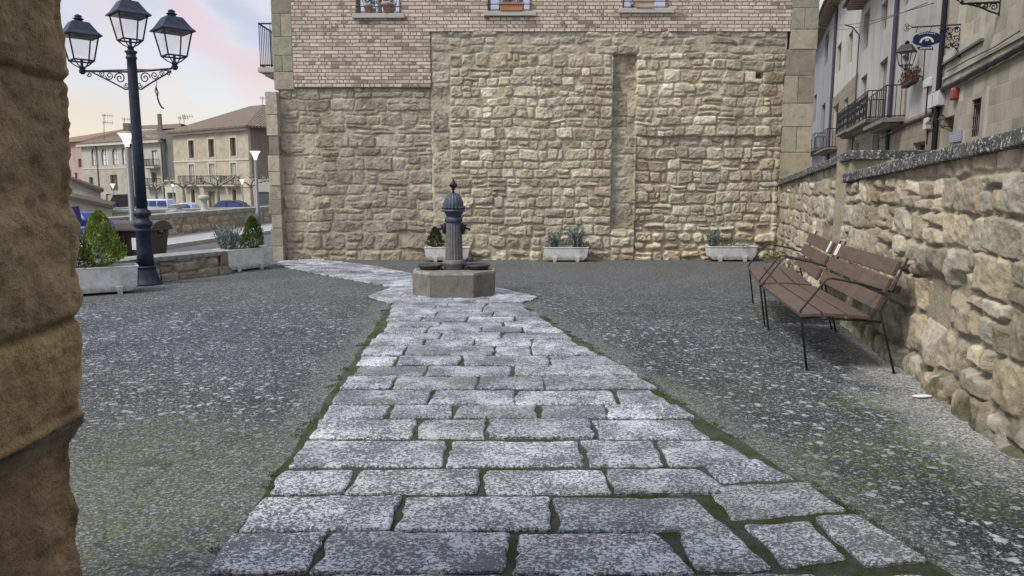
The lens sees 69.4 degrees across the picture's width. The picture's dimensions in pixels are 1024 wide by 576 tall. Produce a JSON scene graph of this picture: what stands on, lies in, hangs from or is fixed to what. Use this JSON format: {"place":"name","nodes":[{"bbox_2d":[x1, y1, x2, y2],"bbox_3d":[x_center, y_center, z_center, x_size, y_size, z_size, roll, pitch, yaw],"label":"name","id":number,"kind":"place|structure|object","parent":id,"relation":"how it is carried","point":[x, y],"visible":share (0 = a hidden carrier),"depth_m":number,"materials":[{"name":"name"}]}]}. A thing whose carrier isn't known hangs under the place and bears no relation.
{"place":"outdoors","nodes":[
{"label":"outdoors","id":0,"kind":"place"},
{"bbox_2d":[69,129,122,179],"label":"town house","id":1,"kind":"structure","parent":0,"point":[75,163],"depth_m":104.23,"materials":[{"name":"pink paint"}]},
{"bbox_2d":[142,124,185,129],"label":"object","id":2,"kind":"structure","parent":0,"point":[166,126],"depth_m":106.91,"materials":[{"name":"tile"}]},
{"bbox_2d":[167,223,271,243],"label":"sidewalk","id":3,"kind":"structure","parent":0,"point":[195,236],"depth_m":20.32,"materials":[{"name":"grey concrete"}]},
{"bbox_2d":[117,131,134,219],"bbox_3d":[-8.494,-2.142,16.462,0.362,2.620,0.362,0,8,0],"label":"lamp post","id":4,"kind":"object","parent":3,"relation":"on","point":[125,136],"visible":0.62,"depth_m":16.36,"materials":[{"name":"grey metal"}]},
{"bbox_2d":[108,205,272,235],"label":"parapet wall","id":5,"kind":"structure","parent":3,"relation":"on","point":[185,222],"depth_m":22.13,"materials":[{"name":"stone"}]},
{"bbox_2d":[165,204,191,212],"bbox_3d":[-14.778,-3.305,32.860,0.900,0.832,0.734,0,8,0],"label":"stone ornament","id":6,"kind":"object","parent":5,"relation":"on","point":[178,207],"visible":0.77,"depth_m":32.56,"materials":[{"name":"stone"}]},
{"bbox_2d":[250,150,260,225],"bbox_3d":[-8.546,-3.339,24.776,0.362,2.516,0.362,0,8,0],"label":"lamp post","id":7,"kind":"object","parent":3,"relation":"on","point":[254,153],"visible":0.98,"depth_m":24.73,"materials":[{"name":"grey metal"}]},
{"bbox_2d":[166,234,273,260],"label":"road","id":8,"kind":"structure","parent":0,"point":[267,241],"depth_m":17.75,"materials":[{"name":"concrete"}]},
{"bbox_2d":[71,206,114,260],"bbox_3d":[-7.607,-0.936,13.395,0.624,1.121,0.910,0,8,0],"label":"waste container","id":9,"kind":"object","parent":8,"relation":"on","point":[82,217],"visible":0.2,"depth_m":13.02,"materials":[{"name":"blue plastic"}]},
{"bbox_2d":[111,220,172,257],"bbox_3d":[-7.141,-0.867,13.985,1.330,0.820,0.860,0,8,0],"label":"waste container","id":10,"kind":"object","parent":8,"relation":"on","point":[127,234],"visible":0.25,"depth_m":13.69,"materials":[{"name":"brown plastic"}]},
{"bbox_2d":[60,0,823,137],"label":"sky","id":11,"kind":"structure","parent":0,"point":[219,75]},
{"bbox_2d":[69,207,1023,575],"bbox_3d":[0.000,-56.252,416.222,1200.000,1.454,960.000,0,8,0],"label":"ground","id":12,"kind":"structure","parent":0,"point":[201,399],"depth_m":5.30,"materials":[{"name":"grey gravel"}]},
{"bbox_2d":[0,0,84,575],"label":"stone doorway","id":13,"kind":"structure","parent":12,"relation":"on","point":[42,418],"depth_m":1.75,"materials":[{"name":"stone"}]},
{"bbox_2d":[69,176,103,198],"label":"shed","id":14,"kind":"structure","parent":12,"relation":"on","point":[79,186],"depth_m":46.60,"materials":[{"name":"paint"}]},
{"bbox_2d":[69,193,115,216],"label":"shed","id":15,"kind":"structure","parent":12,"relation":"on","point":[84,203],"depth_m":37.80,"materials":[{"name":"grey paint"}]},
{"bbox_2d":[76,263,138,293],"bbox_3d":[-5.700,-0.111,10.184,1.000,0.385,0.420,-5,9,-31],"label":"planter trough","id":16,"kind":"object","parent":12,"relation":"on","point":[120,278],"visible":0.62,"depth_m":10.09,"materials":[{"name":"white concrete"}]},
{"bbox_2d":[76,237,95,269],"bbox_3d":[-5.903,-0.458,9.987,0.544,0.480,0.386,0,8,0],"label":"shrub","id":17,"kind":"object","parent":16,"relation":"in","point":[81,247],"visible":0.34,"depth_m":9.98,"materials":[{"name":"green plant"}]},
{"bbox_2d":[78,209,128,266],"bbox_3d":[-5.671,-0.650,10.150,0.645,0.872,0.697,0,8,0],"label":"dwarf conifer","id":18,"kind":"object","parent":16,"relation":"on","point":[98,223],"visible":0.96,"depth_m":10.08,"materials":[{"name":"green plant"}]},
{"bbox_2d":[75,123,166,207],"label":"town house","id":19,"kind":"structure","parent":12,"relation":"on","point":[103,163],"depth_m":92.88,"materials":[{"name":"grey paint"}]},
{"bbox_2d":[92,149,96,165],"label":"window","id":20,"kind":"structure","parent":19,"relation":"in","point":[93,151],"depth_m":96.01,"materials":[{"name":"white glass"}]},
{"bbox_2d":[102,149,107,165],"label":"window","id":21,"kind":"structure","parent":19,"relation":"in","point":[105,159],"depth_m":94.47,"materials":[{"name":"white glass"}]},
{"bbox_2d":[111,175,117,190],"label":"window","id":22,"kind":"structure","parent":19,"relation":"in","point":[114,177],"depth_m":93.74,"materials":[{"name":"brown wood"}]},
{"bbox_2d":[113,148,118,164],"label":"window","id":23,"kind":"structure","parent":19,"relation":"in","point":[115,153],"depth_m":92.94,"materials":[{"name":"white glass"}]},
{"bbox_2d":[153,150,157,163],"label":"window","id":24,"kind":"structure","parent":19,"relation":"in","point":[154,152],"depth_m":87.87,"materials":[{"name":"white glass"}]},
{"bbox_2d":[106,194,135,206],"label":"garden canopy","id":25,"kind":"object","parent":12,"relation":"on","point":[120,200],"visible":0.64,"depth_m":55.74,"materials":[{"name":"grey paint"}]},
{"bbox_2d":[63,0,195,285],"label":"street lamp","id":26,"kind":"object","parent":12,"relation":"on","point":[169,23],"visible":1,"depth_m":10.71,"materials":[{"name":"black metal"}]},
{"bbox_2d":[155,80,163,108],"bbox_3d":[-5.112,-2.803,10.713,0.124,0.420,0.022,0,8,0],"label":"dangling cord","id":27,"kind":"object","parent":26,"relation":"hanging from","point":[156,89],"visible":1,"depth_m":10.71,"materials":[{"name":"black metal"}]},
{"bbox_2d":[146,180,169,198],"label":"pollarded tree","id":28,"kind":"object","parent":12,"relation":"on","point":[155,189],"visible":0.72,"depth_m":69.28,"materials":[{"name":"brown plant"}]},
{"bbox_2d":[147,199,175,208],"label":"parked car","id":29,"kind":"object","parent":12,"relation":"on","point":[158,203],"visible":0.27,"depth_m":61.85,"materials":[{"name":"white paint"}]},
{"bbox_2d":[158,130,176,203],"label":"link building","id":30,"kind":"structure","parent":12,"relation":"on","point":[169,157],"depth_m":86.45,"materials":[{"name":"paint"}]},
{"bbox_2d":[77,245,268,280],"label":"wall","id":31,"kind":"structure","parent":12,"relation":"on","point":[186,264],"depth_m":11.96,"materials":[{"name":"stone"}]},
{"bbox_2d":[112,207,239,215],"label":"parapet","id":32,"kind":"structure","parent":12,"relation":"on","point":[121,212],"depth_m":42.00,"materials":[{"name":"stone"}]},
{"bbox_2d":[167,176,195,202],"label":"pollarded tree","id":33,"kind":"object","parent":12,"relation":"on","point":[183,188],"visible":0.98,"depth_m":69.25,"materials":[{"name":"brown plant"}]},
{"bbox_2d":[175,202,200,208],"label":"parked car","id":34,"kind":"object","parent":12,"relation":"on","point":[192,205],"visible":0.21,"depth_m":63.13,"materials":[{"name":"silver metal"}]},
{"bbox_2d":[197,195,208,210],"bbox_3d":[-13.646,-3.479,32.835,0.900,1.269,0.734,0,8,0],"label":"stone ornament","id":35,"kind":"object","parent":12,"relation":"on","point":[204,199],"visible":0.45,"depth_m":32.68,"materials":[{"name":"stone"}]},
{"bbox_2d":[157,105,269,207],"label":"town house","id":36,"kind":"structure","parent":12,"relation":"on","point":[222,146],"depth_m":77.50,"materials":[{"name":"beige paint"}]},
{"bbox_2d":[190,141,193,157],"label":"window","id":37,"kind":"structure","parent":36,"relation":"in","point":[191,142],"depth_m":80.65,"materials":[{"name":"brown wood"}]},
{"bbox_2d":[190,164,194,184],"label":"balcony door","id":38,"kind":"structure","parent":36,"relation":"in","point":[192,173],"depth_m":80.92,"materials":[{"name":"wood"}]},
{"bbox_2d":[210,139,214,156],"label":"window","id":39,"kind":"structure","parent":36,"relation":"in","point":[211,140],"depth_m":78.21,"materials":[{"name":"brown wood"}]},
{"bbox_2d":[210,164,214,183],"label":"balcony door","id":40,"kind":"structure","parent":36,"relation":"in","point":[212,166],"depth_m":78.48,"materials":[{"name":"wood"}]},
{"bbox_2d":[210,191,214,206],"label":"door","id":41,"kind":"structure","parent":36,"relation":"in","point":[212,194],"depth_m":79.21,"materials":[{"name":"brown wood"}]},
{"bbox_2d":[232,138,235,155],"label":"window","id":42,"kind":"structure","parent":36,"relation":"in","point":[233,139],"depth_m":75.71,"materials":[{"name":"brown wood"}]},
{"bbox_2d":[231,163,236,184],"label":"balcony door","id":43,"kind":"structure","parent":36,"relation":"in","point":[233,165],"depth_m":75.96,"materials":[{"name":"wood"}]},
{"bbox_2d":[251,179,270,205],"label":"garage","id":44,"kind":"structure","parent":36,"relation":"in","point":[264,194],"depth_m":73.09,"materials":[{"name":"grey paint"}]},
{"bbox_2d":[196,174,236,201],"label":"pollarded tree","id":45,"kind":"object","parent":12,"relation":"on","point":[216,185],"visible":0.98,"depth_m":61.38,"materials":[{"name":"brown plant"}]},
{"bbox_2d":[167,230,270,248],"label":"kerb","id":46,"kind":"structure","parent":12,"relation":"on","point":[190,243],"depth_m":18.41,"materials":[{"name":"stone"}]},
{"bbox_2d":[211,200,250,207],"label":"parked car","id":47,"kind":"object","parent":12,"relation":"on","point":[228,203],"visible":0.2,"depth_m":59.87,"materials":[{"name":"blue paint"}]},
{"bbox_2d":[239,179,244,201],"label":"lamp post","id":48,"kind":"object","parent":12,"relation":"on","point":[241,180],"visible":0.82,"depth_m":63.37,"materials":[{"name":"grey metal"}]},
{"bbox_2d":[213,246,271,271],"bbox_3d":[-4.730,-0.512,13.036,0.420,0.385,0.920,5,10,34],"label":"planter trough","id":49,"kind":"object","parent":12,"relation":"on","point":[239,260],"visible":0.73,"depth_m":12.90,"materials":[{"name":"white concrete"}]},
{"bbox_2d":[212,224,242,248],"bbox_3d":[-4.937,-0.886,12.847,0.541,0.522,0.423,6,10,39],"label":"grey shrub","id":50,"kind":"object","parent":49,"relation":"in","point":[226,239],"visible":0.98,"depth_m":12.79,"materials":[{"name":"green plant"}]},
{"bbox_2d":[233,238,246,248],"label":"shrub","id":51,"kind":"object","parent":49,"relation":"in","point":[241,243],"visible":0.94,"depth_m":12.87,"materials":[{"name":"green plant"}]},
{"bbox_2d":[238,215,264,247],"bbox_3d":[-4.610,-0.966,13.134,0.505,0.657,0.491,0,8,0],"label":"dwarf conifer","id":52,"kind":"object","parent":49,"relation":"in","point":[251,222],"visible":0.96,"depth_m":13.04,"materials":[{"name":"green plant"}]},
{"bbox_2d":[235,174,268,206],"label":"pollarded tree","id":53,"kind":"object","parent":12,"relation":"on","point":[251,185],"visible":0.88,"depth_m":65.40,"materials":[{"name":"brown plant"}]},
{"bbox_2d":[424,246,470,261],"bbox_3d":[-1.260,-0.665,14.468,0.890,0.290,0.340,0,8,0],"label":"planter trough","id":54,"kind":"object","parent":12,"relation":"on","point":[435,254],"visible":0.71,"depth_m":14.31,"materials":[{"name":"white concrete"}]},
{"bbox_2d":[425,226,444,246],"bbox_3d":[-1.507,-0.966,14.462,0.423,0.488,0.389,0,8,0],"label":"dwarf conifer","id":55,"kind":"object","parent":54,"relation":"in","point":[434,233],"visible":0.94,"depth_m":14.40,"materials":[{"name":"green plant"}]},
{"bbox_2d":[258,0,819,260],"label":"stone house","id":56,"kind":"structure","parent":12,"relation":"on","point":[659,130],"depth_m":14.37,"materials":[{"name":"brown stone"}]},
{"bbox_2d":[362,0,374,12],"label":"potted plant","id":57,"kind":"object","parent":56,"relation":"on","point":[367,8],"visible":1,"depth_m":14.00,"materials":[{"name":"beige plant"}]},
{"bbox_2d":[352,0,404,18],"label":"window","id":58,"kind":"structure","parent":56,"relation":"in","point":[377,12],"depth_m":14.08,"materials":[{"name":"beige stone"}]},
{"bbox_2d":[379,0,394,12],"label":"potted plant","id":59,"kind":"object","parent":56,"relation":"on","point":[386,4],"visible":1,"depth_m":13.98,"materials":[{"name":"beige plant"}]},
{"bbox_2d":[484,0,535,15],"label":"window","id":60,"kind":"structure","parent":56,"relation":"in","point":[493,5],"depth_m":14.02,"materials":[{"name":"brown wood"}]},
{"bbox_2d":[499,0,523,10],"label":"window box","id":61,"kind":"object","parent":56,"relation":"on","point":[505,5],"visible":1,"depth_m":13.98,"materials":[{"name":"ceramic"}]},
{"bbox_2d":[633,0,654,7],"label":"window box","id":62,"kind":"object","parent":56,"relation":"on","point":[643,3],"visible":1,"depth_m":13.97,"materials":[{"name":"ceramic"}]},
{"bbox_2d":[619,0,673,12],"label":"window","id":63,"kind":"structure","parent":56,"relation":"in","point":[660,6],"depth_m":14.00,"materials":[{"name":"white stone"}]},
{"bbox_2d":[543,246,588,261],"bbox_3d":[1.050,-0.665,14.468,0.880,0.290,0.340,0,8,0],"label":"planter trough","id":64,"kind":"object","parent":12,"relation":"on","point":[555,254],"visible":0.94,"depth_m":14.31,"materials":[{"name":"white stone"}]},
{"bbox_2d":[547,230,562,246],"bbox_3d":[0.824,-0.939,14.447,0.306,0.380,0.247,-3,9,-20],"label":"grey shrub","id":65,"kind":"object","parent":64,"relation":"on","point":[554,240],"visible":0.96,"depth_m":14.42,"materials":[{"name":"green plant"}]},
{"bbox_2d":[567,226,584,246],"bbox_3d":[1.250,-0.990,14.450,0.385,0.480,0.289,1,8,9],"label":"grey shrub","id":66,"kind":"object","parent":64,"relation":"on","point":[576,237],"visible":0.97,"depth_m":14.40,"materials":[{"name":"green plant"}]},
{"bbox_2d":[579,241,590,248],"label":"shrub","id":67,"kind":"object","parent":64,"relation":"in","point":[587,243],"visible":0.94,"depth_m":14.40,"materials":[{"name":"green plant"}]},
{"bbox_2d":[704,245,757,261],"bbox_3d":[4.300,-0.681,14.547,0.960,0.300,0.340,0,8,0],"label":"planter trough","id":68,"kind":"object","parent":12,"relation":"on","point":[745,253],"visible":0.98,"depth_m":14.39,"materials":[{"name":"white stone"}]},
{"bbox_2d":[705,229,720,245],"bbox_3d":[3.928,-0.970,14.503,0.324,0.407,0.289,0,8,0],"label":"grey shrub","id":69,"kind":"object","parent":68,"relation":"in","point":[712,240],"visible":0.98,"depth_m":14.45,"materials":[{"name":"green plant"}]},
{"bbox_2d":[717,236,731,245],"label":"shrub","id":70,"kind":"object","parent":68,"relation":"in","point":[722,243],"visible":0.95,"depth_m":14.46,"materials":[{"name":"green plant"}]},
{"bbox_2d":[728,237,751,245],"bbox_3d":[4.466,-0.876,14.496,0.505,0.226,0.362,0,8,0],"label":"shrub","id":71,"kind":"object","parent":68,"relation":"in","point":[741,243],"visible":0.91,"depth_m":14.47,"materials":[{"name":"green plant"}]},
{"bbox_2d":[763,251,780,262],"bbox_3d":[5.029,-0.590,14.259,0.390,0.264,0.283,-4,9,-24],"label":"weed","id":72,"kind":"object","parent":12,"relation":"on","point":[772,257],"visible":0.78,"depth_m":14.24,"materials":[{"name":"green plant"}]},
{"bbox_2d":[748,231,841,328],"bbox_3d":[3.187,-0.149,8.510,0.798,0.931,1.600,2,8,13],"label":"park bench","id":73,"kind":"object","parent":12,"relation":"on","point":[781,275],"visible":0.81,"depth_m":8.23,"materials":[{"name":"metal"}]},
{"bbox_2d":[762,242,908,373],"bbox_3d":[2.842,0.100,6.739,0.798,0.931,1.740,1,8,9],"label":"park bench","id":74,"kind":"object","parent":12,"relation":"on","point":[808,302],"visible":1,"depth_m":6.35,"materials":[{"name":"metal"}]},
{"bbox_2d":[777,150,932,301],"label":"retaining wall","id":75,"kind":"structure","parent":12,"relation":"on","point":[812,198],"depth_m":9.92,"materials":[{"name":"stone"}]},
{"bbox_2d":[912,394,931,397],"bbox_3d":[2.904,0.764,5.235,0.138,0.006,0.058,0,8,0],"label":"paper scrap","id":76,"kind":"object","parent":12,"relation":"on","point":[921,396],"visible":1,"depth_m":5.24,"materials":[{"name":"white paper"}]},
{"bbox_2d":[836,127,1023,462],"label":"retaining wall","id":77,"kind":"structure","parent":12,"relation":"on","point":[948,221],"depth_m":5.07,"materials":[{"name":"stone"}]},
{"bbox_2d":[208,259,953,575],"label":"paved path","id":78,"kind":"structure","parent":0,"point":[465,533],"depth_m":3.76,"materials":[{"name":"stone"}]},
{"bbox_2d":[412,179,494,297],"bbox_3d":[-0.785,-0.684,9.987,1.100,1.575,0.790,0,8,0],"label":"drinking fountain","id":79,"kind":"object","parent":78,"relation":"on","point":[453,274],"visible":1,"depth_m":9.84,"materials":[{"name":"stone"}]},
{"bbox_2d":[209,309,938,559],"bbox_3d":[0.108,0.698,5.747,3.035,0.010,6.600,0,8,-3],"label":"moss","id":80,"kind":"object","parent":78,"relation":"on","point":[835,499],"visible":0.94,"depth_m":4.39,"materials":[{"name":"green plant"}]},
{"bbox_2d":[821,3,926,29],"bbox_3d":[18.900,-15.020,41.402,0.027,6.436,36.843,2,8,16],"label":"overhead wire","id":81,"kind":"object","parent":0,"point":[880,20],"visible":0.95,"depth_m":31.81,"materials":[{"name":"black metal"}]},
{"bbox_2d":[835,0,950,149],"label":"street house","id":82,"kind":"structure","parent":0,"point":[871,125],"depth_m":31.60,"materials":[{"name":"paint"}]},
{"bbox_2d":[845,24,859,149],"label":"downpipe","id":83,"kind":"object","parent":82,"relation":"attached to","point":[856,71],"visible":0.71,"depth_m":42.65,"materials":[{"name":"brown metal"}]},
{"bbox_2d":[864,77,866,115],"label":"window","id":84,"kind":"structure","parent":82,"relation":"in","point":[866,77],"depth_m":41.56,"materials":[{"name":"grey wood"}]},
{"bbox_2d":[866,13,869,47],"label":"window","id":85,"kind":"structure","parent":82,"relation":"in","point":[869,13],"depth_m":41.52,"materials":[{"name":"grey wood"}]},
{"bbox_2d":[823,3,933,24],"bbox_3d":[18.912,-14.829,40.638,0.027,6.313,35.372,2,8,16],"label":"overhead wire","id":86,"kind":"object","parent":82,"relation":"attached to","point":[888,16],"visible":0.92,"depth_m":31.51,"materials":[{"name":"black metal"}]},
{"bbox_2d":[881,60,887,115],"bbox_3d":[17.595,-9.283,34.713,0.058,2.798,2.275,3,8,18],"label":"window","id":87,"kind":"structure","parent":82,"relation":"in","point":[886,63],"depth_m":35.43,"materials":[{"name":"grey wood"}]},
{"bbox_2d":[884,0,898,149],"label":"downpipe","id":88,"kind":"object","parent":82,"relation":"attached to","point":[893,53],"visible":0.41,"depth_m":31.58,"materials":[{"name":"metal"}]},
{"bbox_2d":[903,56,908,116],"bbox_3d":[15.952,-8.073,29.696,0.058,2.596,1.528,3,8,18],"label":"window","id":89,"kind":"structure","parent":82,"relation":"in","point":[908,56],"depth_m":30.37,"materials":[{"name":"grey wood"}]},
{"bbox_2d":[879,92,933,137],"bbox_3d":[15.311,-6.606,28.943,0.117,0.903,10.369,3,8,18],"label":"cable","id":90,"kind":"object","parent":82,"relation":"attached to","point":[911,122],"visible":0.81,"depth_m":27.37,"materials":[{"name":"black metal"}]},
{"bbox_2d":[898,64,922,87],"bbox_3d":[14.540,-7.726,26.991,0.548,0.627,2.265,3,8,17],"label":"flower basket","id":91,"kind":"object","parent":82,"relation":"attached to","point":[910,78],"visible":0.99,"depth_m":26.55,"materials":[{"name":"red plant"}]},
{"bbox_2d":[896,40,925,79],"bbox_3d":[14.444,-8.233,26.834,0.810,1.544,1.411,0,8,0],"label":"wall lantern","id":92,"kind":"object","parent":82,"relation":"attached to","point":[906,48],"depth_m":26.95,"materials":[{"name":"black metal"}]},
{"bbox_2d":[920,142,924,149],"bbox_3d":[14.741,-4.740,26.329,0.050,0.910,2.049,3,8,18],"label":"window","id":93,"kind":"structure","parent":82,"relation":"in","point":[922,145],"depth_m":26.94,"materials":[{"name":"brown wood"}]},
{"bbox_2d":[923,117,930,144],"bbox_3d":[14.039,-5.307,25.029,0.150,0.891,0.632,3,8,18],"label":"meter box","id":94,"kind":"object","parent":82,"relation":"attached to","point":[925,120],"visible":0.69,"depth_m":24.98,"materials":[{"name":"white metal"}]},
{"bbox_2d":[923,77,932,113],"bbox_3d":[14.178,-6.397,25.314,0.150,1.488,0.698,3,8,18],"label":"meter box","id":95,"kind":"object","parent":82,"relation":"attached to","point":[927,83],"visible":0.93,"depth_m":25.23,"materials":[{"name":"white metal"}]},
{"bbox_2d":[925,119,933,131],"bbox_3d":[13.472,-5.151,23.717,0.386,0.516,0.239,7,10,39],"label":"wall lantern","id":96,"kind":"object","parent":82,"relation":"attached to","point":[929,122],"depth_m":23.71,"materials":[{"name":"black metal"}]},
{"bbox_2d":[927,90,945,108],"bbox_3d":[13.643,-6.048,23.805,0.228,0.457,1.414,3,8,18],"label":"meter box","id":97,"kind":"object","parent":82,"relation":"attached to","point":[936,98],"visible":0.81,"depth_m":23.31,"materials":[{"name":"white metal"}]},
{"label":"street","id":98,"kind":"structure","parent":0,"visible":0},
{"bbox_2d":[810,3,838,166],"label":"street house","id":99,"kind":"structure","parent":98,"relation":"on","point":[822,75],"depth_m":65.03,"materials":[{"name":"grey paint"}]},
{"bbox_2d":[814,0,861,158],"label":"street house","id":100,"kind":"structure","parent":98,"relation":"on","point":[845,67],"depth_m":50.44,"materials":[{"name":"beige paint"}]},
{"bbox_2d":[826,5,837,159],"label":"downpipe","id":101,"kind":"object","parent":100,"relation":"attached to","point":[833,65],"visible":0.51,"depth_m":55.98,"materials":[{"name":"metal"}]},
{"bbox_2d":[939,0,1023,148],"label":"street house","id":102,"kind":"structure","parent":98,"relation":"on","point":[988,102],"depth_m":19.28,"materials":[{"name":"beige paint"}]},
{"bbox_2d":[904,24,960,57],"bbox_3d":[12.364,-7.272,21.762,1.534,1.065,0.076,3,8,18],"label":"hanging sign","id":103,"kind":"object","parent":102,"relation":"attached to","point":[926,40],"visible":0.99,"depth_m":21.73,"materials":[{"name":"blue metal"}]},
{"bbox_2d":[931,0,947,149],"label":"downpipe","id":104,"kind":"object","parent":102,"relation":"attached to","point":[939,77],"visible":0.47,"depth_m":23.41,"materials":[{"name":"black metal"}]},
{"bbox_2d":[937,115,951,131],"bbox_3d":[12.974,-4.939,22.173,0.386,0.516,0.239,7,10,39],"label":"wall lantern","id":105,"kind":"object","parent":102,"relation":"attached to","point":[942,117],"depth_m":22.17,"materials":[{"name":"black metal"}]},
{"bbox_2d":[950,88,958,100],"bbox_3d":[13.028,-5.718,21.797,0.160,0.362,0.485,3,8,18],"label":"alarm box","id":106,"kind":"object","parent":102,"relation":"attached to","point":[954,93],"visible":1,"depth_m":21.61,"materials":[{"name":"red plastic"}]},
{"bbox_2d":[949,130,962,142],"bbox_3d":[12.977,-4.427,21.645,0.056,0.318,1.309,3,8,18],"label":"wall plaque","id":107,"kind":"object","parent":102,"relation":"attached to","point":[955,136],"depth_m":21.54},
{"bbox_2d":[971,98,980,136],"bbox_3d":[12.605,-4.577,19.867,0.204,1.002,0.897,3,8,18],"label":"window","id":108,"kind":"structure","parent":102,"relation":"in","point":[978,102],"depth_m":19.99,"materials":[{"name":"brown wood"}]},
{"bbox_2d":[957,0,1000,15],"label":"lamp bracket","id":109,"kind":"object","parent":102,"relation":"attached to","point":[978,5],"visible":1,"depth_m":18.32,"materials":[{"name":"black metal"}]},
{"bbox_2d":[938,42,1023,91],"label":"cable","id":110,"kind":"object","parent":102,"relation":"attached to","point":[999,59],"visible":0.98,"depth_m":18.70,"materials":[{"name":"black metal"}]},
{"bbox_2d":[946,30,1019,71],"bbox_3d":[12.372,-6.183,19.662,0.030,0.088,6.562,3,8,18],"label":"cable","id":111,"kind":"object","parent":102,"relation":"attached to","point":[985,51],"visible":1,"depth_m":18.80,"materials":[{"name":"black metal"}]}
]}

